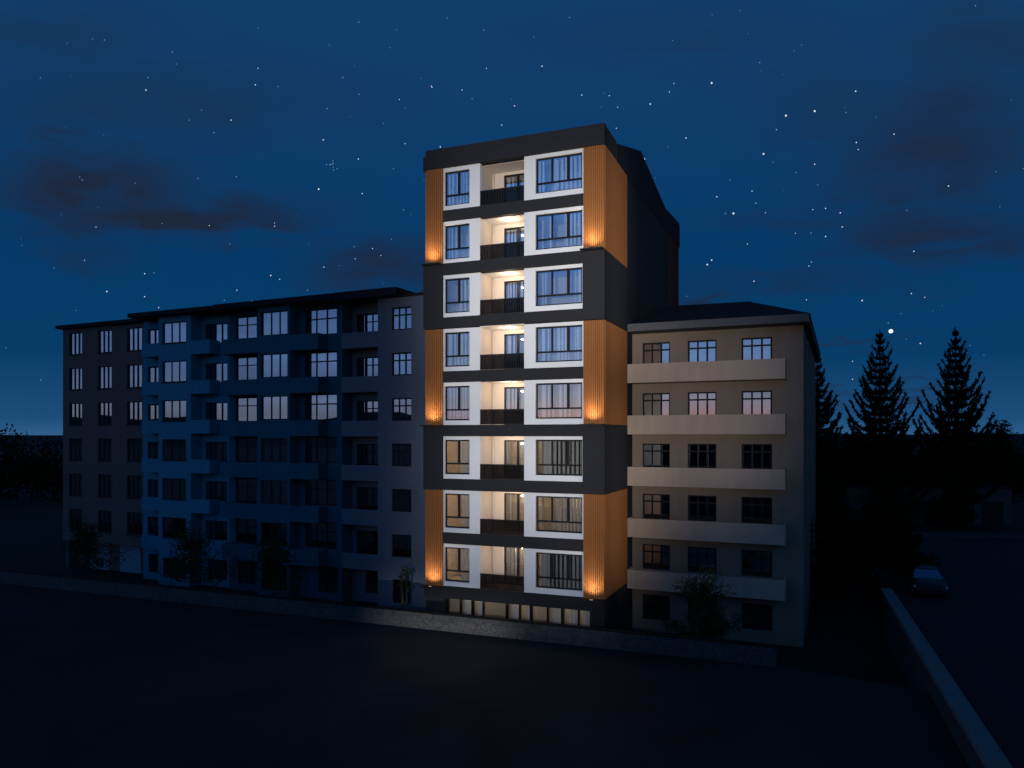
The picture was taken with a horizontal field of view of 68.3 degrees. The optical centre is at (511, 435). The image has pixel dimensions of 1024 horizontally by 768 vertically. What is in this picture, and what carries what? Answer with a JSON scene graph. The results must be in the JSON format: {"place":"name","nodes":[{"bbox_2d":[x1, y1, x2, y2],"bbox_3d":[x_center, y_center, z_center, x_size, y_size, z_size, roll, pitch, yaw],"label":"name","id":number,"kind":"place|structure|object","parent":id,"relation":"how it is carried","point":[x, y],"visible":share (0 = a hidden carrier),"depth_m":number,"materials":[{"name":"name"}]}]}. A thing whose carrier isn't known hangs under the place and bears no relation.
{"place":"outdoors","nodes":[
{"label":"outdoors","id":0,"kind":"place"},
{"bbox_2d":[0,583,967,767],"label":"parking lot","id":1,"kind":"structure","parent":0,"point":[91,680],"depth_m":28.39,"materials":[{"name":"grey asphalt"}]},
{"bbox_2d":[0,445,1023,687],"bbox_3d":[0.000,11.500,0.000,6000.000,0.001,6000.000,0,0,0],"label":"ground","id":2,"kind":"structure","parent":0,"point":[847,640],"depth_m":51.70,"materials":[{"name":"plant"}]},
{"bbox_2d":[60,516,130,577],"bbox_3d":[-30.942,8.792,55.995,4.454,5.617,4.391,0,0,0],"label":"tree","id":3,"kind":"object","parent":2,"relation":"on","point":[85,544],"visible":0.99,"depth_m":55.71,"materials":[{"name":"green plant"}]},
{"bbox_2d":[55,319,143,573],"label":"apartment building","id":4,"kind":"structure","parent":2,"relation":"on","point":[103,419],"depth_m":63.25,"materials":[{"name":"beige paint"}]},
{"bbox_2d":[120,545,140,573],"bbox_3d":[-32.036,10.325,63.427,2.450,2.350,0.070,0,0,25],"label":"garage door","id":5,"kind":"structure","parent":4,"relation":"in","point":[132,564],"depth_m":63.33,"materials":[{"name":"metal"}]},
{"bbox_2d":[126,327,141,351],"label":"window","id":6,"kind":"structure","parent":4,"relation":"in","point":[134,334],"depth_m":61.76,"materials":[{"name":"blue"}]},
{"bbox_2d":[126,364,141,388],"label":"window","id":7,"kind":"structure","parent":4,"relation":"in","point":[134,371],"depth_m":61.76,"materials":[{"name":"blue"}]},
{"bbox_2d":[126,402,141,424],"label":"window","id":8,"kind":"structure","parent":4,"relation":"in","point":[134,408],"depth_m":61.76,"materials":[{"name":"black"}]},
{"bbox_2d":[126,439,141,461],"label":"window","id":9,"kind":"structure","parent":4,"relation":"in","point":[134,445],"depth_m":61.76,"materials":[{"name":"black"}]},
{"bbox_2d":[126,475,141,498],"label":"window","id":10,"kind":"structure","parent":4,"relation":"in","point":[134,482],"depth_m":61.76,"materials":[{"name":"black"}]},
{"bbox_2d":[127,512,141,536],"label":"window","id":11,"kind":"structure","parent":4,"relation":"in","point":[134,519],"depth_m":61.76,"materials":[{"name":"black"}]},
{"bbox_2d":[127,306,228,587],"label":"apartment building","id":12,"kind":"structure","parent":2,"relation":"on","point":[186,409],"depth_m":57.92,"materials":[{"name":"blue paint"}]},
{"bbox_2d":[161,361,185,382],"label":"window","id":13,"kind":"structure","parent":12,"relation":"in","point":[173,371],"depth_m":58.12,"materials":[{"name":"blue"}]},
{"bbox_2d":[161,400,185,421],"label":"window","id":14,"kind":"structure","parent":12,"relation":"in","point":[173,410],"depth_m":58.12,"materials":[{"name":"black"}]},
{"bbox_2d":[161,439,185,460],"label":"window","id":15,"kind":"structure","parent":12,"relation":"in","point":[173,449],"depth_m":58.12,"materials":[{"name":"black"}]},
{"bbox_2d":[161,478,185,500],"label":"window","id":16,"kind":"structure","parent":12,"relation":"in","point":[173,488],"depth_m":58.12,"materials":[{"name":"black"}]},
{"bbox_2d":[161,517,185,539],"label":"window","id":17,"kind":"structure","parent":12,"relation":"in","point":[171,525],"depth_m":58.17,"materials":[{"name":"black"}]},
{"bbox_2d":[163,321,185,343],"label":"window","id":18,"kind":"structure","parent":12,"relation":"in","point":[174,332],"depth_m":58.12,"materials":[{"name":"blue"}]},
{"bbox_2d":[206,323,226,342],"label":"window","id":19,"kind":"structure","parent":12,"relation":"in","point":[218,332],"depth_m":57.69,"materials":[{"name":"blue"}]},
{"bbox_2d":[206,363,226,382],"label":"window","id":20,"kind":"structure","parent":12,"relation":"in","point":[214,371],"depth_m":57.72,"materials":[{"name":"blue"}]},
{"bbox_2d":[206,402,226,421],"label":"window","id":21,"kind":"structure","parent":12,"relation":"in","point":[214,411],"depth_m":57.68,"materials":[{"name":"black"}]},
{"bbox_2d":[206,442,226,461],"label":"window","id":22,"kind":"structure","parent":12,"relation":"in","point":[214,450],"depth_m":57.71,"materials":[{"name":"black"}]},
{"bbox_2d":[206,481,226,500],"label":"window","id":23,"kind":"structure","parent":12,"relation":"in","point":[214,489],"depth_m":57.71,"materials":[{"name":"black"}]},
{"bbox_2d":[206,520,226,540],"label":"window","id":24,"kind":"structure","parent":12,"relation":"in","point":[218,529],"depth_m":57.66,"materials":[{"name":"black"}]},
{"bbox_2d":[158,520,244,587],"bbox_3d":[-22.129,8.699,52.437,5.228,5.802,6.411,0,0,43],"label":"tree","id":25,"kind":"object","parent":2,"relation":"on","point":[188,544],"visible":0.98,"depth_m":51.96,"materials":[{"name":"green plant"}]},
{"bbox_2d":[212,293,340,600],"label":"apartment building","id":26,"kind":"structure","parent":2,"relation":"on","point":[280,428],"depth_m":53.63,"materials":[{"name":"blue stone"}]},
{"bbox_2d":[237,316,256,338],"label":"window","id":27,"kind":"structure","parent":26,"relation":"in","point":[246,326],"depth_m":56.10,"materials":[{"name":"blue"}]},
{"bbox_2d":[237,356,256,379],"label":"window","id":28,"kind":"structure","parent":26,"relation":"in","point":[246,366],"depth_m":56.13,"materials":[{"name":"blue"}]},
{"bbox_2d":[237,397,256,420],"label":"window","id":29,"kind":"structure","parent":26,"relation":"in","point":[246,406],"depth_m":56.11,"materials":[{"name":"black"}]},
{"bbox_2d":[237,438,256,461],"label":"window","id":30,"kind":"structure","parent":26,"relation":"in","point":[246,447],"depth_m":56.11,"materials":[{"name":"black"}]},
{"bbox_2d":[237,478,256,503],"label":"window","id":31,"kind":"structure","parent":26,"relation":"in","point":[246,487],"depth_m":56.10,"materials":[{"name":"black"}]},
{"bbox_2d":[237,518,256,543],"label":"window","id":32,"kind":"structure","parent":26,"relation":"in","point":[246,528],"depth_m":56.17,"materials":[{"name":"black"}]},
{"bbox_2d":[239,562,256,584],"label":"window","id":33,"kind":"structure","parent":26,"relation":"in","point":[242,577],"depth_m":56.12,"materials":[{"name":"black"}]},
{"bbox_2d":[262,311,286,335],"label":"window","id":34,"kind":"structure","parent":26,"relation":"in","point":[273,323],"depth_m":53.74,"materials":[{"name":"blue glass"}]},
{"bbox_2d":[262,353,286,377],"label":"window","id":35,"kind":"structure","parent":26,"relation":"in","point":[273,365],"depth_m":53.75,"materials":[{"name":"blue glass"}]},
{"bbox_2d":[262,396,286,419],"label":"window","id":36,"kind":"structure","parent":26,"relation":"in","point":[273,407],"depth_m":53.74,"materials":[{"name":"black"}]},
{"bbox_2d":[262,438,286,461],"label":"window","id":37,"kind":"structure","parent":26,"relation":"in","point":[273,449],"depth_m":53.74,"materials":[{"name":"black glass"}]},
{"bbox_2d":[262,480,286,504],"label":"window","id":38,"kind":"structure","parent":26,"relation":"in","point":[273,492],"depth_m":53.75,"materials":[{"name":"black"}]},
{"bbox_2d":[262,522,286,546],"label":"window","id":39,"kind":"structure","parent":26,"relation":"in","point":[278,527],"depth_m":53.75,"materials":[{"name":"black"}]},
{"bbox_2d":[306,308,336,334],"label":"window","id":40,"kind":"structure","parent":26,"relation":"in","point":[324,321],"depth_m":53.25,"materials":[{"name":"blue glass"}]},
{"bbox_2d":[306,351,336,376],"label":"window","id":41,"kind":"structure","parent":26,"relation":"in","point":[318,364],"depth_m":53.31,"materials":[{"name":"blue glass"}]},
{"bbox_2d":[306,394,336,419],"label":"window","id":42,"kind":"structure","parent":26,"relation":"in","point":[318,406],"depth_m":53.29,"materials":[{"name":"black"}]},
{"bbox_2d":[306,437,336,462],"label":"window","id":43,"kind":"structure","parent":26,"relation":"in","point":[318,449],"depth_m":53.29,"materials":[{"name":"black glass"}]},
{"bbox_2d":[306,479,336,505],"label":"window","id":44,"kind":"structure","parent":26,"relation":"in","point":[323,492],"depth_m":53.29,"materials":[{"name":"black"}]},
{"bbox_2d":[306,522,336,548],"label":"window","id":45,"kind":"structure","parent":26,"relation":"in","point":[318,535],"depth_m":53.25,"materials":[{"name":"black glass"}]},
{"bbox_2d":[319,566,337,592],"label":"window","id":46,"kind":"structure","parent":26,"relation":"in","point":[328,576],"depth_m":53.05,"materials":[{"name":"black"}]},
{"bbox_2d":[244,527,308,596],"bbox_3d":[-14.844,8.719,48.721,4.342,5.762,4.776,0,0,0],"label":"tree","id":47,"kind":"object","parent":2,"relation":"on","point":[274,557],"visible":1,"depth_m":47.85,"materials":[{"name":"green plant"}]},
{"bbox_2d":[333,287,425,610],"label":"apartment building","id":48,"kind":"structure","parent":2,"relation":"on","point":[382,420],"depth_m":50.32,"materials":[{"name":"grey paint"}]},
{"bbox_2d":[357,313,377,331],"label":"window","id":49,"kind":"structure","parent":48,"relation":"in","point":[365,322],"depth_m":52.43,"materials":[{"name":"blue"}]},
{"bbox_2d":[357,357,377,376],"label":"window","id":50,"kind":"structure","parent":48,"relation":"in","point":[367,366],"depth_m":52.43,"materials":[{"name":"blue"}]},
{"bbox_2d":[357,400,377,420],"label":"window","id":51,"kind":"structure","parent":48,"relation":"in","point":[366,410],"depth_m":52.43,"materials":[{"name":"black"}]},
{"bbox_2d":[357,444,377,464],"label":"window","id":52,"kind":"structure","parent":48,"relation":"in","point":[367,454],"depth_m":52.43,"materials":[{"name":"black"}]},
{"bbox_2d":[357,487,377,509],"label":"window","id":53,"kind":"structure","parent":48,"relation":"in","point":[367,497],"depth_m":52.43,"materials":[{"name":"black"}]},
{"bbox_2d":[357,530,377,554],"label":"window","id":54,"kind":"structure","parent":48,"relation":"in","point":[367,541],"depth_m":52.43,"materials":[{"name":"black"}]},
{"bbox_2d":[393,307,410,329],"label":"window","id":55,"kind":"structure","parent":48,"relation":"in","point":[401,315],"depth_m":49.89,"materials":[{"name":"blue"}]},
{"bbox_2d":[393,352,410,375],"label":"window","id":56,"kind":"structure","parent":48,"relation":"in","point":[401,361],"depth_m":49.88,"materials":[{"name":"blue"}]},
{"bbox_2d":[393,398,410,420],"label":"window","id":57,"kind":"structure","parent":48,"relation":"in","point":[401,406],"depth_m":49.88,"materials":[{"name":"black"}]},
{"bbox_2d":[393,444,410,465],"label":"window","id":58,"kind":"structure","parent":48,"relation":"in","point":[401,452],"depth_m":49.88,"materials":[{"name":"black"}]},
{"bbox_2d":[393,489,410,511],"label":"window","id":59,"kind":"structure","parent":48,"relation":"in","point":[401,497],"depth_m":49.88,"materials":[{"name":"black"}]},
{"bbox_2d":[393,534,410,557],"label":"window","id":60,"kind":"structure","parent":48,"relation":"in","point":[401,543],"depth_m":49.88,"materials":[{"name":"black"}]},
{"bbox_2d":[0,569,776,666],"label":"stone wall","id":61,"kind":"structure","parent":2,"relation":"on","point":[751,653],"depth_m":38.89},
{"bbox_2d":[420,123,679,630],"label":"apartment tower","id":62,"kind":"structure","parent":2,"relation":"on","point":[550,265],"depth_m":41.50,"materials":[{"name":"orange paint"}]},
{"bbox_2d":[446,169,468,205],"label":"window","id":63,"kind":"structure","parent":62,"relation":"in","point":[459,176],"depth_m":42.36,"materials":[{"name":"blue"}]},
{"bbox_2d":[446,278,468,312],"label":"window","id":64,"kind":"structure","parent":62,"relation":"in","point":[460,301],"depth_m":42.26,"materials":[{"name":"blue"}]},
{"bbox_2d":[446,332,468,366],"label":"window","id":65,"kind":"structure","parent":62,"relation":"in","point":[459,334],"depth_m":42.38,"materials":[{"name":"blue glass"}]},
{"bbox_2d":[446,386,468,420],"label":"window","id":66,"kind":"structure","parent":62,"relation":"in","point":[458,388],"depth_m":42.37,"materials":[{"name":"black"}]},
{"bbox_2d":[446,440,468,473],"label":"window","id":67,"kind":"structure","parent":62,"relation":"in","point":[463,445],"depth_m":42.27,"materials":[{"name":"black"}]},
{"bbox_2d":[446,493,468,528],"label":"window","id":68,"kind":"structure","parent":62,"relation":"in","point":[465,497],"depth_m":42.25,"materials":[{"name":"black"}]},
{"bbox_2d":[446,547,468,582],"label":"window","id":69,"kind":"structure","parent":62,"relation":"in","point":[463,553],"depth_m":42.29,"materials":[{"name":"black"}]},
{"bbox_2d":[504,547,522,575],"bbox_3d":[0.406,7.335,42.726,1.670,2.150,0.350,0,0,22],"label":"balcony door","id":70,"kind":"structure","parent":62,"relation":"in","point":[517,550],"depth_m":42.89,"materials":[{"name":"black"}]},
{"bbox_2d":[504,387,523,424],"bbox_3d":[0.405,-1.665,42.725,1.670,2.150,0.346,0,0,22],"label":"balcony door","id":71,"kind":"structure","parent":62,"relation":"in","point":[517,389],"depth_m":42.85,"materials":[{"name":"black"}]},
{"bbox_2d":[536,153,581,193],"bbox_3d":[2.579,-13.835,40.098,2.600,1.890,0.407,0,0,22],"label":"window","id":72,"kind":"structure","parent":62,"relation":"in","point":[568,161],"depth_m":40.10,"materials":[{"name":"black"}]},
{"bbox_2d":[536,210,581,249],"bbox_3d":[2.575,-10.835,40.087,2.600,1.890,0.384,0,0,22],"label":"window","id":73,"kind":"structure","parent":62,"relation":"in","point":[567,218],"depth_m":40.02,"materials":[{"name":"blue glass"}]},
{"bbox_2d":[536,267,581,305],"bbox_3d":[2.578,-7.835,40.095,2.600,1.890,0.402,0,0,22],"label":"window","id":74,"kind":"structure","parent":62,"relation":"in","point":[579,293],"depth_m":39.94,"materials":[{"name":"blue glass"}]},
{"bbox_2d":[536,325,581,362],"bbox_3d":[2.578,-4.835,40.095,2.600,1.890,0.401,0,0,22],"label":"window","id":75,"kind":"structure","parent":62,"relation":"in","point":[567,330],"depth_m":40.10,"materials":[{"name":"blue glass"}]},
{"bbox_2d":[536,382,581,418],"bbox_3d":[2.578,-1.835,40.096,2.600,1.890,0.402,0,0,22],"label":"window","id":76,"kind":"structure","parent":62,"relation":"in","point":[566,385],"depth_m":40.14,"materials":[{"name":"black metal"}]},
{"bbox_2d":[536,440,581,475],"bbox_3d":[2.579,1.165,40.096,2.600,1.890,0.404,0,0,22],"label":"window","id":77,"kind":"structure","parent":62,"relation":"in","point":[548,444],"depth_m":40.16,"materials":[{"name":"black"}]},
{"bbox_2d":[536,496,581,532],"bbox_3d":[2.578,4.165,40.095,2.600,1.890,0.400,0,0,22],"label":"window","id":78,"kind":"structure","parent":62,"relation":"in","point":[568,499],"depth_m":40.01,"materials":[{"name":"black metal"}]},
{"bbox_2d":[536,552,581,590],"bbox_3d":[2.579,7.165,40.098,2.600,1.890,0.408,0,0,22],"label":"window","id":79,"kind":"structure","parent":62,"relation":"in","point":[567,557],"depth_m":40.14,"materials":[{"name":"black"}]},
{"bbox_2d":[659,564,751,639],"bbox_3d":[9.463,8.877,36.068,4.461,5.446,3.510,0,0,0],"label":"tree","id":80,"kind":"object","parent":2,"relation":"on","point":[706,621],"visible":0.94,"depth_m":36.20,"materials":[{"name":"green plant"}]},
{"bbox_2d":[627,301,820,646],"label":"apartment building","id":81,"kind":"structure","parent":2,"relation":"on","point":[721,429],"depth_m":42.44,"materials":[{"name":"paint"}]},
{"bbox_2d":[643,342,669,363],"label":"window","id":82,"kind":"structure","parent":81,"relation":"in","point":[652,352],"depth_m":44.36,"materials":[{"name":"black"}]},
{"bbox_2d":[643,393,669,414],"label":"window","id":83,"kind":"structure","parent":81,"relation":"in","point":[653,403],"depth_m":44.36,"materials":[{"name":"black"}]},
{"bbox_2d":[643,443,669,466],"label":"window","id":84,"kind":"structure","parent":81,"relation":"in","point":[654,455],"depth_m":44.36,"materials":[{"name":"black glass"}]},
{"bbox_2d":[643,494,669,518],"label":"window","id":85,"kind":"structure","parent":81,"relation":"in","point":[655,506],"depth_m":44.36,"materials":[{"name":"black"}]},
{"bbox_2d":[643,544,669,569],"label":"window","id":86,"kind":"structure","parent":81,"relation":"in","point":[654,556],"depth_m":44.36,"materials":[{"name":"black glass"}]},
{"bbox_2d":[643,594,669,620],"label":"window","id":87,"kind":"structure","parent":81,"relation":"in","point":[657,607],"depth_m":44.36,"materials":[{"name":"black glass"}]},
{"bbox_2d":[688,340,715,361],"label":"window","id":88,"kind":"structure","parent":81,"relation":"in","point":[702,350],"depth_m":43.31,"materials":[{"name":"blue glass"}]},
{"bbox_2d":[688,392,715,414],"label":"window","id":89,"kind":"structure","parent":81,"relation":"in","point":[699,403],"depth_m":43.31,"materials":[{"name":"black"}]},
{"bbox_2d":[688,444,715,467],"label":"window","id":90,"kind":"structure","parent":81,"relation":"in","point":[699,455],"depth_m":43.31,"materials":[{"name":"black glass"}]},
{"bbox_2d":[688,495,715,520],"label":"window","id":91,"kind":"structure","parent":81,"relation":"in","point":[700,508],"depth_m":43.31,"materials":[{"name":"black"}]},
{"bbox_2d":[688,547,715,572],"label":"window","id":92,"kind":"structure","parent":81,"relation":"in","point":[697,556],"depth_m":43.33,"materials":[{"name":"black glass"}]},
{"bbox_2d":[742,337,771,359],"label":"window","id":93,"kind":"structure","parent":81,"relation":"in","point":[752,348],"depth_m":42.10,"materials":[{"name":"blue glass"}]},
{"bbox_2d":[742,390,771,413],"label":"window","id":94,"kind":"structure","parent":81,"relation":"in","point":[753,402],"depth_m":42.11,"materials":[{"name":"black"}]},
{"bbox_2d":[742,444,771,468],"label":"window","id":95,"kind":"structure","parent":81,"relation":"in","point":[754,456],"depth_m":42.10,"materials":[{"name":"black glass"}]},
{"bbox_2d":[742,497,771,523],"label":"window","id":96,"kind":"structure","parent":81,"relation":"in","point":[754,509],"depth_m":42.10,"materials":[{"name":"black"}]},
{"bbox_2d":[742,550,771,576],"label":"window","id":97,"kind":"structure","parent":81,"relation":"in","point":[754,562],"depth_m":42.10,"materials":[{"name":"black glass"}]},
{"bbox_2d":[742,603,771,630],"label":"window","id":98,"kind":"structure","parent":81,"relation":"in","point":[761,614],"depth_m":42.08,"materials":[{"name":"black glass"}]},
{"bbox_2d":[851,492,940,601],"bbox_3d":[26.898,7.757,53.907,6.346,7.685,7.633,0,0,0],"label":"tree","id":99,"kind":"object","parent":2,"relation":"on","point":[874,516],"visible":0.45,"depth_m":53.44,"materials":[{"name":"green plant"}]},
{"bbox_2d":[874,508,932,580],"bbox_3d":[24.296,7.047,47.631,3.859,5.006,3.845,0,0,0],"label":"tree","id":100,"kind":"object","parent":2,"relation":"on","point":[897,550],"visible":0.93,"depth_m":47.01,"materials":[{"name":"green plant"}]},
{"bbox_2d":[881,588,1012,767],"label":"parapet wall","id":101,"kind":"structure","parent":2,"relation":"on","point":[921,666],"depth_m":28.24,"materials":[{"name":"concrete"}]},
{"bbox_2d":[0,432,1023,445],"bbox_3d":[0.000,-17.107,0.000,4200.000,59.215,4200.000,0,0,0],"label":"hills","id":102,"kind":"structure","parent":0,"point":[55,438],"depth_m":1102.32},
{"bbox_2d":[0,0,1023,434],"label":"sky","id":103,"kind":"structure","parent":0,"point":[131,187],"materials":[{"name":"blue"}]},
{"bbox_2d":[816,463,1023,587],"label":"verge","id":104,"kind":"structure","parent":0,"point":[1018,518],"depth_m":75.21,"materials":[{"name":"plant"}]},
{"bbox_2d":[816,355,867,489],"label":"conifer tree","id":105,"kind":"object","parent":104,"relation":"on","point":[823,415],"visible":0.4,"depth_m":78.91,"materials":[{"name":"green plant"}]},
{"bbox_2d":[823,329,953,501],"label":"conifer tree","id":106,"kind":"object","parent":104,"relation":"on","point":[875,419],"visible":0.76,"depth_m":79.06,"materials":[{"name":"green plant"}]},
{"bbox_2d":[842,482,1014,524],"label":"garage building","id":107,"kind":"structure","parent":104,"relation":"on","point":[995,508],"depth_m":77.25,"materials":[{"name":"concrete"}]},
{"bbox_2d":[924,501,1003,524],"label":"garage door","id":108,"kind":"structure","parent":107,"relation":"in","point":[992,512],"depth_m":77.09,"materials":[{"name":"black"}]},
{"bbox_2d":[893,327,1015,500],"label":"conifer tree","id":109,"kind":"object","parent":104,"relation":"on","point":[959,398],"visible":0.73,"depth_m":78.91,"materials":[{"name":"green plant"}]},
{"bbox_2d":[924,469,984,528],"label":"tree","id":110,"kind":"object","parent":104,"relation":"on","point":[954,510],"visible":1,"depth_m":73.43,"materials":[{"name":"green plant"}]},
{"bbox_2d":[971,420,1023,509],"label":"tree","id":111,"kind":"object","parent":104,"relation":"on","point":[1001,469],"visible":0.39,"depth_m":90.80,"materials":[{"name":"green plant"}]},
{"bbox_2d":[858,529,1023,767],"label":"road","id":112,"kind":"structure","parent":0,"point":[971,627],"depth_m":37.36,"materials":[{"name":"grey asphalt"}]},
{"bbox_2d":[905,564,949,597],"bbox_3d":[24.140,8.399,44.038,2.240,1.495,4.442,0,0,22],"label":"parked car","id":113,"kind":"object","parent":112,"relation":"on","point":[921,579],"visible":1,"depth_m":42.90,"materials":[{"name":"blue paint"}]},
{"bbox_2d":[855,532,1023,537],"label":"kerb","id":114,"kind":"structure","parent":112,"relation":"on","point":[973,535],"depth_m":67.79,"materials":[{"name":"concrete"}]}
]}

